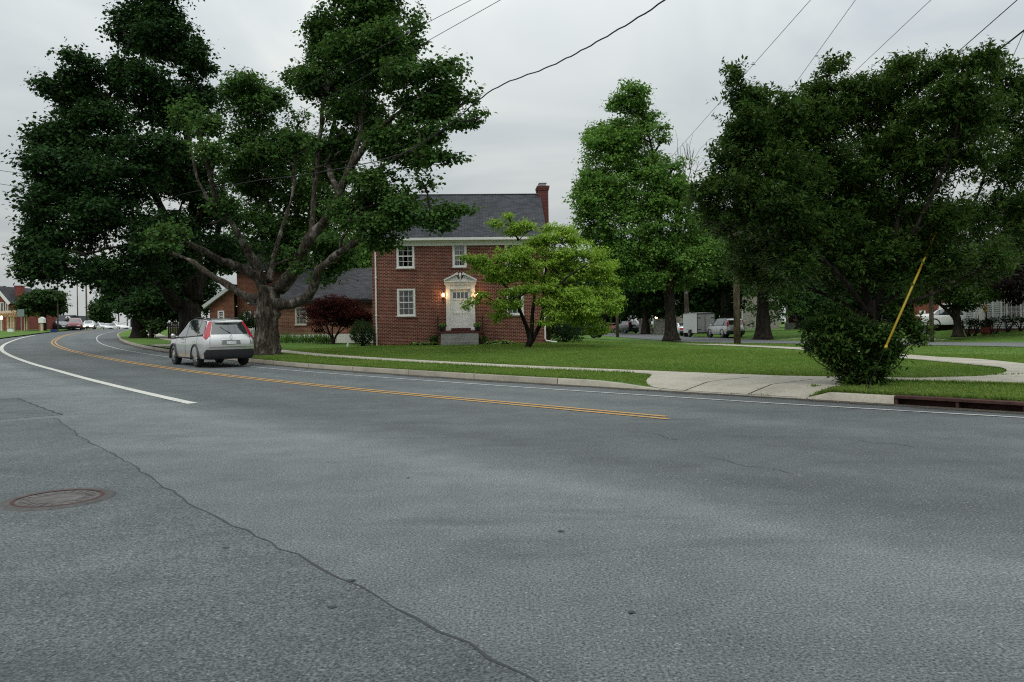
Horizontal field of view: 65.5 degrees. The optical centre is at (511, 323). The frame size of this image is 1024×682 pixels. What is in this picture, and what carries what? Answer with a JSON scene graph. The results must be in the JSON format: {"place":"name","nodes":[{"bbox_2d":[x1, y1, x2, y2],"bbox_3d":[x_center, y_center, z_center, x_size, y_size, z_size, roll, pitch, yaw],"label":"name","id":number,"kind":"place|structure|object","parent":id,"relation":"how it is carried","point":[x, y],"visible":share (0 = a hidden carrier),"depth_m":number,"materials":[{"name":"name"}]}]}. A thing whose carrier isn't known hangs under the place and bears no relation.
{"place":"outdoors","nodes":[
{"label":"outdoors","id":0,"kind":"place"},
{"bbox_2d":[0,329,79,337],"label":"ground","id":1,"kind":"structure","parent":0,"point":[4,333],"depth_m":92.66,"materials":[{"name":"green plant"}]},
{"bbox_2d":[0,285,31,338],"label":"brick house","id":2,"kind":"structure","parent":1,"relation":"on","point":[8,296],"depth_m":113.23,"materials":[{"name":"red brick"}]},
{"bbox_2d":[18,309,23,335],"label":"road sign","id":3,"kind":"object","parent":1,"relation":"on","point":[21,313],"visible":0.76,"depth_m":87.95,"materials":[{"name":"metal"}]},
{"bbox_2d":[0,310,43,337],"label":"pergola","id":4,"kind":"object","parent":1,"relation":"on","point":[11,319],"visible":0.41,"depth_m":106.00,"materials":[{"name":"beige wood"}]},
{"bbox_2d":[26,292,46,334],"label":"brick house","id":5,"kind":"structure","parent":1,"relation":"on","point":[33,323],"depth_m":117.50,"materials":[{"name":"red brick"}]},
{"bbox_2d":[8,287,72,330],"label":"street tree","id":6,"kind":"object","parent":1,"relation":"on","point":[38,300],"visible":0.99,"depth_m":103.80,"materials":[{"name":"green plant"}]},
{"bbox_2d":[38,317,45,333],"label":"mailbox","id":7,"kind":"object","parent":1,"relation":"on","point":[41,320],"visible":0.87,"depth_m":99.97,"materials":[{"name":"white metal"}]},
{"bbox_2d":[47,315,55,332],"bbox_3d":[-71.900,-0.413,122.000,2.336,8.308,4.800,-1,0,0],"label":"brick house","id":8,"kind":"structure","parent":1,"relation":"on","point":[50,320],"depth_m":122.52,"materials":[{"name":"red brick"}]},
{"bbox_2d":[53,321,66,328],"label":"parked car","id":9,"kind":"object","parent":1,"relation":"on","point":[62,325],"visible":0.37,"depth_m":122.91,"materials":[{"name":"blue paint"}]},
{"bbox_2d":[56,315,77,331],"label":"long house","id":10,"kind":"structure","parent":1,"relation":"on","point":[62,318],"depth_m":139.95,"materials":[{"name":"grey"}]},
{"bbox_2d":[65,316,90,328],"bbox_3d":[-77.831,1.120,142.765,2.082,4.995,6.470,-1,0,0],"label":"house","id":11,"kind":"structure","parent":1,"relation":"on","point":[83,318],"depth_m":142.83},
{"bbox_2d":[85,286,87,320],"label":"utility pole","id":12,"kind":"object","parent":1,"relation":"on","point":[86,302],"visible":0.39,"depth_m":127.90,"materials":[{"name":"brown wood"}]},
{"bbox_2d":[84,300,116,322],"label":"street tree","id":13,"kind":"object","parent":1,"relation":"on","point":[95,313],"visible":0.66,"depth_m":164.19,"materials":[{"name":"green plant"}]},
{"bbox_2d":[220,81,453,189],"bbox_3d":[-10.220,-7.051,34.900,0.012,0.516,29.641,-1,0,-35],"label":"overhead cable","id":14,"kind":"object","parent":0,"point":[352,128],"visible":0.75,"depth_m":28.24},
{"bbox_2d":[209,0,469,136],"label":"overhead cable","id":15,"kind":"object","parent":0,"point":[358,58],"visible":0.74,"depth_m":26.09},
{"bbox_2d":[187,0,499,176],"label":"overhead cable","id":16,"kind":"object","parent":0,"point":[373,71],"visible":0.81,"depth_m":24.98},
{"bbox_2d":[74,0,664,243],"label":"overhead cable","id":17,"kind":"object","parent":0,"point":[656,5],"visible":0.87,"depth_m":21.54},
{"bbox_2d":[0,329,1023,681],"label":"road","id":18,"kind":"structure","parent":0,"point":[262,523],"depth_m":5.45,"materials":[{"name":"grey asphalt"}]},
{"bbox_2d":[0,488,116,510],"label":"manhole cover","id":19,"kind":"object","parent":18,"relation":"on","point":[56,499],"visible":1,"depth_m":6.63,"materials":[{"name":"metal"}]},
{"bbox_2d":[66,318,83,329],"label":"red car","id":20,"kind":"object","parent":18,"relation":"on","point":[75,323],"visible":1,"depth_m":110.63,"materials":[{"name":"paint"}]},
{"bbox_2d":[83,320,96,328],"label":"oncoming car","id":21,"kind":"object","parent":18,"relation":"on","point":[88,324],"visible":0.84,"depth_m":119.78,"materials":[{"name":"silver metal"}]},
{"bbox_2d":[88,323,113,328],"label":"parked car","id":22,"kind":"object","parent":18,"relation":"on","point":[102,326],"visible":0.52,"depth_m":137.11,"materials":[{"name":"silver metal"}]},
{"bbox_2d":[109,323,128,328],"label":"parked car","id":23,"kind":"object","parent":18,"relation":"on","point":[118,326],"visible":0.6,"depth_m":139.06,"materials":[{"name":"white paint"}]},
{"bbox_2d":[169,317,253,366],"bbox_3d":[-11.189,0.656,29.351,2.136,1.744,4.882,-1,0,-38],"label":"silver suv","id":24,"kind":"object","parent":18,"relation":"on","point":[199,341],"visible":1,"depth_m":27.77,"materials":[{"name":"paint"}]},
{"bbox_2d":[248,358,274,363],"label":"kerb","id":25,"kind":"structure","parent":18,"relation":"on","point":[261,361],"depth_m":30.48,"materials":[{"name":"concrete"}]},
{"bbox_2d":[274,361,310,367],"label":"kerb","id":26,"kind":"structure","parent":18,"relation":"on","point":[296,364],"depth_m":28.23,"materials":[{"name":"concrete"}]},
{"bbox_2d":[309,364,356,370],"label":"kerb","id":27,"kind":"structure","parent":18,"relation":"on","point":[335,367],"depth_m":25.92,"materials":[{"name":"concrete"}]},
{"bbox_2d":[353,367,407,374],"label":"kerb","id":28,"kind":"structure","parent":18,"relation":"on","point":[384,370],"depth_m":23.68,"materials":[{"name":"concrete"}]},
{"bbox_2d":[408,370,476,378],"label":"kerb","id":29,"kind":"structure","parent":18,"relation":"on","point":[442,374],"depth_m":21.44,"materials":[{"name":"concrete"}]},
{"bbox_2d":[474,374,557,383],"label":"kerb","id":30,"kind":"structure","parent":18,"relation":"on","point":[547,380],"depth_m":19.22,"materials":[{"name":"concrete"}]},
{"bbox_2d":[558,378,662,389],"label":"kerb","id":31,"kind":"structure","parent":18,"relation":"on","point":[582,382],"depth_m":17.41,"materials":[{"name":"concrete"}]},
{"bbox_2d":[661,389,807,398],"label":"kerb","id":32,"kind":"structure","parent":18,"relation":"on","point":[735,394],"depth_m":15.03,"materials":[{"name":"concrete"}]},
{"bbox_2d":[808,392,894,403],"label":"kerb","id":33,"kind":"structure","parent":18,"relation":"on","point":[862,397],"depth_m":13.41,"materials":[{"name":"concrete"}]},
{"bbox_2d":[894,395,1023,411],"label":"storm drain","id":34,"kind":"object","parent":18,"relation":"on","point":[990,404],"visible":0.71,"depth_m":12.30,"materials":[{"name":"metal"}]},
{"bbox_2d":[0,0,1023,328],"label":"sky","id":35,"kind":"structure","parent":0,"point":[678,47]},
{"bbox_2d":[119,323,1023,400],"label":"ground","id":36,"kind":"structure","parent":0,"point":[781,333],"depth_m":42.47,"materials":[{"name":"green plant"}]},
{"bbox_2d":[1,0,261,348],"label":"maple tree","id":37,"kind":"object","parent":36,"relation":"on","point":[74,174],"visible":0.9,"depth_m":39.91,"materials":[{"name":"green plant"}]},
{"bbox_2d":[139,311,168,337],"bbox_3d":[-27.769,0.102,62.186,2.136,2.478,4.064,-1,0,-37],"label":"bush","id":38,"kind":"object","parent":36,"relation":"on","point":[155,323],"visible":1,"depth_m":61.95,"materials":[{"name":"green plant"}]},
{"bbox_2d":[91,273,221,337],"bbox_3d":[-28.429,-1.755,64.078,13.192,6.042,7.560,-1,0,38],"label":"street tree","id":39,"kind":"object","parent":36,"relation":"on","point":[133,307],"visible":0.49,"depth_m":62.64,"materials":[{"name":"green plant"}]},
{"bbox_2d":[168,322,178,338],"bbox_3d":[-24.837,0.621,60.040,2.210,1.476,0.080,-1,0,0],"label":"board fence","id":40,"kind":"object","parent":36,"relation":"on","point":[172,328],"visible":0.25,"depth_m":60.00,"materials":[{"name":"grey wood"}]},
{"bbox_2d":[238,308,254,327],"bbox_3d":[-17.954,0.119,53.491,1.388,2.306,1.587,-1,0,0],"label":"evergreen shrub","id":41,"kind":"object","parent":36,"relation":"on","point":[246,316],"visible":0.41,"depth_m":53.25,"materials":[{"name":"green plant"}]},
{"bbox_2d":[246,317,256,338],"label":"evergreen shrub","id":42,"kind":"object","parent":36,"relation":"on","point":[253,320],"visible":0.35,"depth_m":53.18,"materials":[{"name":"green plant"}]},
{"bbox_2d":[202,239,313,326],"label":"brick house","id":43,"kind":"structure","parent":36,"relation":"on","point":[224,303],"depth_m":56.00,"materials":[{"name":"brown brick"}]},
{"bbox_2d":[204,65,353,278],"bbox_3d":[-16.216,-8.025,56.011,11.984,19.135,9.508,-1,0,-12],"label":"shade tree","id":44,"kind":"object","parent":36,"relation":"on","point":[260,153],"visible":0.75,"depth_m":54.33,"materials":[{"name":"green plant"}]},
{"bbox_2d":[281,329,292,342],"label":"daylily","id":45,"kind":"object","parent":36,"relation":"on","point":[287,338],"visible":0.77,"depth_m":47.96,"materials":[{"name":"green plant"}]},
{"bbox_2d":[134,0,497,355],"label":"maple tree","id":46,"kind":"object","parent":36,"relation":"on","point":[373,209],"visible":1,"depth_m":31.58,"materials":[{"name":"green plant"}]},
{"bbox_2d":[313,333,325,342],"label":"daylily","id":47,"kind":"object","parent":36,"relation":"on","point":[317,339],"visible":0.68,"depth_m":48.18,"materials":[{"name":"green plant"}]},
{"bbox_2d":[278,268,372,342],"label":"brick hall","id":48,"kind":"structure","parent":36,"relation":"on","point":[352,288],"depth_m":50.40,"materials":[{"name":"grey"}]},
{"bbox_2d":[294,307,306,325],"bbox_3d":[-13.235,-0.445,50.005,0.841,1.149,0.170,-1,0,0],"label":"window","id":49,"kind":"structure","parent":48,"relation":"in","point":[296,324],"depth_m":49.97,"materials":[{"name":"white wood"}]},
{"bbox_2d":[297,293,372,343],"bbox_3d":[-10.125,-0.235,46.424,4.974,3.084,3.111,-1,0,0],"label":"japanese maple","id":50,"kind":"object","parent":36,"relation":"on","point":[336,310],"visible":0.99,"depth_m":46.09,"materials":[{"name":"red plant"}]},
{"bbox_2d":[342,231,371,267],"bbox_3d":[-11.427,-2.962,61.722,7.503,8.840,7.120,-1,0,40],"label":"shade tree","id":51,"kind":"object","parent":36,"relation":"on","point":[364,260],"visible":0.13,"depth_m":60.15,"materials":[{"name":"green plant"}]},
{"bbox_2d":[348,318,375,345],"bbox_3d":[-8.090,0.476,43.002,1.508,1.567,1.584,-1,0,0],"label":"round bush","id":52,"kind":"object","parent":36,"relation":"on","point":[367,339],"visible":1,"depth_m":42.76,"materials":[{"name":"green plant"}]},
{"bbox_2d":[372,183,556,344],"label":"brick house","id":53,"kind":"structure","parent":36,"relation":"on","point":[417,276],"depth_m":43.82,"materials":[{"name":"red brick"}]},
{"bbox_2d":[396,246,414,268],"bbox_3d":[-5.853,-3.670,43.766,1.058,1.337,0.287,-1,0,-3],"label":"window","id":54,"kind":"structure","parent":53,"relation":"in","point":[400,256],"depth_m":43.74,"materials":[{"name":"white wood"}]},
{"bbox_2d":[396,289,415,316],"bbox_3d":[-5.809,-1.132,43.766,1.075,1.531,0.287,-1,0,-3],"label":"window","id":55,"kind":"structure","parent":53,"relation":"in","point":[401,302],"depth_m":43.74,"materials":[{"name":"white wood"}]},
{"bbox_2d":[452,246,466,267],"bbox_3d":[-2.895,-3.728,43.931,0.854,1.325,0.287,-1,0,-3],"label":"window","id":56,"kind":"structure","parent":53,"relation":"in","point":[456,263],"depth_m":43.88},
{"bbox_2d":[450,289,470,327],"bbox_3d":[-2.830,-0.820,43.899,1.144,2.169,0.140,-1,0,-3],"label":"door","id":57,"kind":"structure","parent":53,"relation":"in","point":[460,318],"depth_m":43.91,"materials":[{"name":"white paint"}]},
{"bbox_2d":[507,290,524,314],"bbox_3d":[0.148,-1.212,44.099,1.055,1.542,0.287,-1,0,-3],"label":"window","id":58,"kind":"structure","parent":53,"relation":"in","point":[522,308],"depth_m":44.03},
{"bbox_2d":[456,210,627,346],"bbox_3d":[1.496,-2.091,37.852,8.273,6.807,3.523,-1,0,-4],"label":"dogwood tree","id":59,"kind":"object","parent":36,"relation":"on","point":[553,286],"visible":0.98,"depth_m":37.64,"materials":[{"name":"green plant"}]},
{"bbox_2d":[546,309,586,341],"bbox_3d":[3.132,0.172,46.025,2.626,2.073,2.131,-1,0,0],"label":"tall bush","id":60,"kind":"object","parent":36,"relation":"on","point":[565,336],"visible":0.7,"depth_m":45.72,"materials":[{"name":"green plant"}]},
{"bbox_2d":[549,258,601,310],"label":"shade tree","id":61,"kind":"object","parent":36,"relation":"on","point":[572,261],"depth_m":122.29,"materials":[{"name":"green plant"}]},
{"bbox_2d":[564,278,632,325],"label":"shade tree","id":62,"kind":"object","parent":36,"relation":"on","point":[589,283],"visible":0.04,"depth_m":116.43,"materials":[{"name":"green plant"}]},
{"bbox_2d":[616,296,618,336],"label":"utility pole","id":63,"kind":"object","parent":36,"relation":"on","point":[617,326],"visible":0.14,"depth_m":82.88,"materials":[{"name":"brown wood"}]},
{"bbox_2d":[253,344,988,393],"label":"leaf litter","id":64,"kind":"object","parent":36,"relation":"on","point":[658,369],"visible":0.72,"depth_m":23.06,"materials":[{"name":"brown plant"}]},
{"bbox_2d":[599,307,654,323],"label":"shade tree","id":65,"kind":"object","parent":36,"relation":"on","point":[625,317],"visible":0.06,"depth_m":158.68,"materials":[{"name":"green plant"}]},
{"bbox_2d":[597,236,672,318],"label":"shade tree","id":66,"kind":"object","parent":36,"relation":"on","point":[658,313],"visible":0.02,"depth_m":124.69,"materials":[{"name":"green plant"}]},
{"bbox_2d":[608,266,681,333],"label":"shade tree","id":67,"kind":"object","parent":36,"relation":"on","point":[640,301],"visible":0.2,"depth_m":99.69,"materials":[{"name":"green plant"}]},
{"bbox_2d":[562,77,731,340],"bbox_3d":[10.807,-8.895,62.240,13.767,20.572,8.337,-1,0,0],"label":"oak tree","id":68,"kind":"object","parent":36,"relation":"on","point":[618,142],"visible":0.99,"depth_m":60.77,"materials":[{"name":"green plant"}]},
{"bbox_2d":[639,319,664,333],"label":"stone wall","id":69,"kind":"structure","parent":36,"relation":"on","point":[657,327],"depth_m":99.29,"materials":[{"name":"grey stone"}]},
{"bbox_2d":[669,130,709,336],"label":"bare tree","id":70,"kind":"object","parent":36,"relation":"on","point":[686,303],"visible":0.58,"depth_m":79.74,"materials":[{"name":"brown plant"}]},
{"bbox_2d":[649,239,744,320],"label":"shade tree","id":71,"kind":"object","parent":36,"relation":"on","point":[695,294],"visible":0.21,"depth_m":94.44,"materials":[{"name":"green plant"}]},
{"bbox_2d":[682,207,751,319],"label":"shade tree","id":72,"kind":"object","parent":36,"relation":"on","point":[725,306],"visible":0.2,"depth_m":91.38,"materials":[{"name":"green plant"}]},
{"bbox_2d":[675,286,778,328],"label":"stone house","id":73,"kind":"structure","parent":36,"relation":"on","point":[746,317],"depth_m":112.00,"materials":[{"name":"grey"}]},
{"bbox_2d":[733,179,740,343],"bbox_3d":[13.365,-3.726,47.500,0.395,10.528,0.405,-1,0,0],"label":"utility pole","id":74,"kind":"object","parent":36,"relation":"on","point":[736,315],"visible":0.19,"depth_m":47.34,"materials":[{"name":"brown wood"}]},
{"bbox_2d":[829,0,1016,164],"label":"overhead cable","id":75,"kind":"object","parent":74,"relation":"attached to","point":[985,27],"visible":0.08,"depth_m":17.21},
{"bbox_2d":[705,82,849,339],"bbox_3d":[21.139,-9.028,64.055,12.510,20.874,14.080,-1,0,0],"label":"shade tree","id":76,"kind":"object","parent":36,"relation":"on","point":[764,305],"visible":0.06,"depth_m":63.65,"materials":[{"name":"green plant"}]},
{"bbox_2d":[744,197,827,328],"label":"shade tree","id":77,"kind":"object","parent":36,"relation":"on","point":[799,318],"visible":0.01,"depth_m":83.60,"materials":[{"name":"green plant"}]},
{"bbox_2d":[784,288,887,329],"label":"porch house","id":78,"kind":"structure","parent":36,"relation":"on","point":[789,325],"depth_m":85.62,"materials":[{"name":"grey"}]},
{"bbox_2d":[790,193,906,322],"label":"shade tree","id":79,"kind":"object","parent":36,"relation":"on","point":[816,298],"visible":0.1,"depth_m":74.51,"materials":[{"name":"green plant"}]},
{"bbox_2d":[678,35,1023,351],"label":"ornamental tree","id":80,"kind":"object","parent":36,"relation":"on","point":[818,117],"visible":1,"depth_m":15.01,"materials":[{"name":"green plant"}]},
{"bbox_2d":[786,296,937,385],"bbox_3d":[6.775,0.605,15.307,2.932,2.252,1.423,-1,0,0],"label":"sucker shrub","id":81,"kind":"object","parent":36,"relation":"on","point":[830,338],"visible":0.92,"depth_m":15.16,"materials":[{"name":"green plant"}]},
{"bbox_2d":[851,196,951,322],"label":"shade tree","id":82,"kind":"object","parent":36,"relation":"on","point":[887,294],"visible":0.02,"depth_m":74.53,"materials":[{"name":"green plant"}]},
{"bbox_2d":[929,195,933,341],"bbox_3d":[23.400,-3.289,44.500,0.240,9.318,0.246,-1,0,0],"label":"utility pole","id":83,"kind":"object","parent":36,"relation":"on","point":[931,309],"visible":0.19,"depth_m":44.40,"materials":[{"name":"brown wood"}]},
{"bbox_2d":[893,202,973,317],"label":"shade tree","id":84,"kind":"object","parent":36,"relation":"on","point":[912,289],"visible":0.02,"depth_m":73.23,"materials":[{"name":"green plant"}]},
{"bbox_2d":[913,284,963,330],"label":"brick cottage","id":85,"kind":"structure","parent":36,"relation":"on","point":[918,309],"depth_m":55.58,"materials":[{"name":"red brick"}]},
{"bbox_2d":[915,308,963,328],"bbox_3d":[30.138,-0.359,54.501,4.776,1.450,1.830,-1,0,18],"label":"parked car","id":86,"kind":"object","parent":36,"relation":"on","point":[942,317],"visible":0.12,"depth_m":53.95,"materials":[{"name":"white paint"}]},
{"bbox_2d":[867,32,1023,388],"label":"guy wire","id":87,"kind":"object","parent":36,"relation":"attached to","point":[901,310],"visible":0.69,"depth_m":14.76,"materials":[{"name":"metal"}]},
{"bbox_2d":[900,253,1005,336],"bbox_3d":[25.493,-1.731,45.650,7.450,5.006,5.184,-1,0,0],"label":"tree","id":88,"kind":"object","parent":36,"relation":"on","point":[960,300],"visible":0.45,"depth_m":44.98,"materials":[{"name":"green plant"}]},
{"bbox_2d":[961,315,981,336],"bbox_3d":[26.850,0.177,46.715,0.932,1.336,1.065,-1,0,0],"label":"pruned shrub","id":89,"kind":"object","parent":36,"relation":"on","point":[969,323],"visible":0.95,"depth_m":46.78,"materials":[{"name":"green plant"}]},
{"bbox_2d":[971,318,987,335],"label":"pruned shrub","id":90,"kind":"object","parent":36,"relation":"on","point":[977,328],"visible":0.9,"depth_m":46.74,"materials":[{"name":"green plant"}]},
{"bbox_2d":[978,318,995,333],"bbox_3d":[28.186,0.164,47.202,1.040,0.958,0.957,-1,0,0],"label":"planter","id":91,"kind":"object","parent":36,"relation":"on","point":[985,329],"visible":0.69,"depth_m":46.96,"materials":[{"name":"red brick"}]},
{"bbox_2d":[959,239,1023,333],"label":"white house","id":92,"kind":"structure","parent":36,"relation":"on","point":[998,309],"depth_m":48.32,"materials":[{"name":"white"}]},
{"bbox_2d":[973,299,985,320],"bbox_3d":[28.674,-0.763,48.790,0.694,1.796,0.125,-1,0,31],"label":"door","id":93,"kind":"structure","parent":92,"relation":"in","point":[982,316],"depth_m":48.81,"materials":[{"name":"white paint"}]},
{"bbox_2d":[1000,292,1023,318],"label":"window","id":94,"kind":"structure","parent":92,"relation":"in","point":[1004,308],"depth_m":48.10,"materials":[{"name":"white wood"}]},
{"bbox_2d":[985,316,1007,333],"bbox_3d":[28.341,0.135,46.673,1.364,1.126,1.265,-1,0,41],"label":"pruned shrub","id":95,"kind":"object","parent":36,"relation":"on","point":[994,321],"visible":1,"depth_m":46.73,"materials":[{"name":"green plant"}]},
{"bbox_2d":[982,227,1023,305],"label":"dark tree","id":96,"kind":"object","parent":36,"relation":"on","point":[1013,286],"visible":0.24,"depth_m":42.96,"materials":[{"name":"green plant"}]},
{"bbox_2d":[1001,314,1019,332],"bbox_3d":[29.312,0.018,46.971,1.129,1.165,0.851,-1,0,-33],"label":"pruned shrub","id":97,"kind":"object","parent":36,"relation":"on","point":[1008,322],"visible":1,"depth_m":46.80,"materials":[{"name":"green plant"}]},
{"bbox_2d":[1007,316,1023,330],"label":"pruned shrub","id":98,"kind":"object","parent":36,"relation":"on","point":[1018,318],"visible":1,"depth_m":46.87,"materials":[{"name":"green plant"}]},
{"bbox_2d":[147,327,1005,382],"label":"sidewalk","id":99,"kind":"structure","parent":0,"point":[160,336],"depth_m":20.68,"materials":[{"name":"concrete"}]},
{"bbox_2d":[555,324,606,337],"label":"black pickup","id":100,"kind":"object","parent":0,"point":[598,336],"visible":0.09,"depth_m":71.24,"materials":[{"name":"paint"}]},
{"bbox_2d":[636,1,809,196],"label":"overhead cable","id":101,"kind":"object","parent":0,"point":[744,74],"visible":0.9,"depth_m":26.79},
{"bbox_2d":[647,373,842,396],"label":"driveway","id":102,"kind":"structure","parent":0,"point":[789,388],"depth_m":16.10,"materials":[{"name":"concrete"}]},
{"bbox_2d":[602,332,1023,346],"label":"side street","id":103,"kind":"structure","parent":0,"point":[709,339],"depth_m":59.57,"materials":[{"name":"grey asphalt"}]},
{"bbox_2d":[613,321,638,333],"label":"parked wagon","id":104,"kind":"object","parent":103,"relation":"on","point":[625,327],"visible":0.83,"depth_m":106.14,"materials":[{"name":"black paint"}]},
{"bbox_2d":[677,322,693,334],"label":"parked sedan","id":105,"kind":"object","parent":103,"relation":"on","point":[680,328],"visible":0.21,"depth_m":83.05,"materials":[{"name":"silver metal"}]},
{"bbox_2d":[683,312,714,336],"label":"box trailer","id":106,"kind":"object","parent":103,"relation":"on","point":[698,323],"visible":0.54,"depth_m":75.35,"materials":[{"name":"metal"}]},
{"bbox_2d":[707,318,744,337],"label":"parked suv","id":107,"kind":"object","parent":103,"relation":"on","point":[723,327],"visible":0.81,"depth_m":70.88,"materials":[{"name":"silver metal"}]},
{"bbox_2d":[701,344,996,366],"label":"sidewalk","id":108,"kind":"structure","parent":0,"point":[912,356],"depth_m":35.34,"materials":[{"name":"concrete"}]},
{"bbox_2d":[919,356,1023,382],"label":"sidewalk","id":109,"kind":"structure","parent":0,"point":[1014,367],"depth_m":19.00,"materials":[{"name":"concrete"}]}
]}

